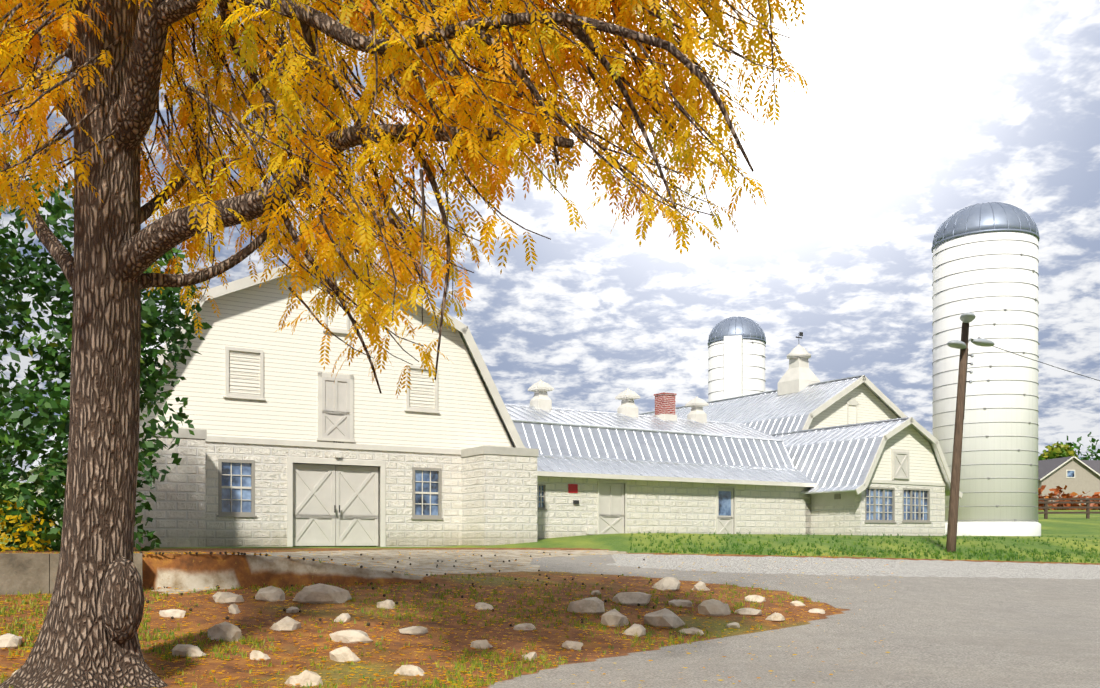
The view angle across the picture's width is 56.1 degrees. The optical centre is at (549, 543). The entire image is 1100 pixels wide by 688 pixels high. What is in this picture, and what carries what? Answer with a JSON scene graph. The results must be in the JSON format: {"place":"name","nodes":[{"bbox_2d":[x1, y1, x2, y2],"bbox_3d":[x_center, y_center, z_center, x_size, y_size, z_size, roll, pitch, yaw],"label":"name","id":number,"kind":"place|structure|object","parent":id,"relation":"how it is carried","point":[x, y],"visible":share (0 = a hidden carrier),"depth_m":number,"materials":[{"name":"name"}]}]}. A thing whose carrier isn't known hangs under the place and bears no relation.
{"place":"outdoors","nodes":[
{"label":"outdoors","id":0,"kind":"place"},
{"bbox_2d":[0,483,1099,687],"bbox_3d":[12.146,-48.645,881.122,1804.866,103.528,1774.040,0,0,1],"label":"terrain","id":1,"kind":"structure","parent":0,"point":[974,622],"depth_m":16.11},
{"bbox_2d":[0,501,54,551],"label":"yellow shrub","id":2,"kind":"object","parent":1,"relation":"on","point":[31,543],"visible":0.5,"depth_m":18.87,"materials":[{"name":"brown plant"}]},
{"bbox_2d":[0,553,141,594],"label":"retaining wall","id":3,"kind":"structure","parent":1,"relation":"on","point":[27,573],"depth_m":14.62,"materials":[{"name":"concrete"}]},
{"bbox_2d":[0,159,212,551],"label":"green tree","id":4,"kind":"object","parent":1,"relation":"on","point":[152,327],"visible":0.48,"depth_m":20.39,"materials":[{"name":"green plant"}]},
{"bbox_2d":[0,0,808,687],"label":"walnut tree","id":5,"kind":"object","parent":1,"relation":"on","point":[508,162],"depth_m":9.34,"materials":[{"name":"yellow plant"}]},
{"bbox_2d":[139,551,681,625],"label":"fallen leaves","id":6,"kind":"object","parent":1,"relation":"on","point":[284,609],"visible":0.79,"depth_m":16.77,"materials":[{"name":"brown plant"}]},
{"bbox_2d":[0,577,824,685],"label":"limestone rocks","id":7,"kind":"object","parent":1,"relation":"on","point":[319,593],"visible":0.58,"depth_m":14.93,"materials":[{"name":"beige stone"}]},
{"bbox_2d":[0,550,902,687],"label":"leaf litter","id":8,"kind":"object","parent":1,"relation":"on","point":[280,650],"visible":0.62,"depth_m":12.94,"materials":[{"name":"brown plant"}]},
{"bbox_2d":[20,252,962,546],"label":"barn","id":9,"kind":"structure","parent":1,"relation":"on","point":[290,444],"depth_m":32.20,"materials":[{"name":"paint"}]},
{"bbox_2d":[0,530,1099,687],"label":"grass tufts","id":10,"kind":"object","parent":1,"relation":"on","point":[474,664],"visible":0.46,"depth_m":15.04,"materials":[{"name":"green plant"}]},
{"bbox_2d":[2,432,1099,476],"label":"tree line","id":11,"kind":"object","parent":1,"relation":"on","point":[1092,452],"depth_m":278.11,"materials":[{"name":"green plant"}]},
{"bbox_2d":[707,316,765,401],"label":"silo","id":12,"kind":"object","parent":1,"relation":"on","point":[736,356],"visible":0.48,"depth_m":64.76,"materials":[{"name":"paint"}]},
{"bbox_2d":[931,202,1040,535],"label":"silo","id":13,"kind":"object","parent":1,"relation":"on","point":[985,263],"visible":0.9,"depth_m":47.35,"materials":[{"name":"paint"}]},
{"bbox_2d":[946,312,1099,551],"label":"utility pole","id":14,"kind":"object","parent":1,"relation":"on","point":[966,318],"visible":1,"depth_m":30.96,"materials":[{"name":"brown wood"}]},
{"bbox_2d":[1038,442,1078,460],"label":"yellow tree","id":15,"kind":"object","parent":1,"relation":"on","point":[1058,451],"visible":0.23,"depth_m":173.41,"materials":[{"name":"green plant"}]},
{"bbox_2d":[1038,456,1099,504],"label":"neighbour house","id":16,"kind":"structure","parent":1,"relation":"on","point":[1075,475],"depth_m":149.13,"materials":[{"name":"beige paint"}]},
{"bbox_2d":[1038,498,1099,518],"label":"paddock fence","id":17,"kind":"object","parent":1,"relation":"on","point":[1046,502],"visible":0.71,"depth_m":74.47,"materials":[{"name":"brown wood"}]},
{"bbox_2d":[1038,485,1099,509],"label":"orange shrubs","id":18,"kind":"object","parent":1,"relation":"on","point":[1067,495],"visible":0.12,"depth_m":109.76,"materials":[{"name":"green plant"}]},
{"bbox_2d":[0,0,1099,482],"label":"sky","id":19,"kind":"structure","parent":0,"point":[913,114],"materials":[{"name":"white"}]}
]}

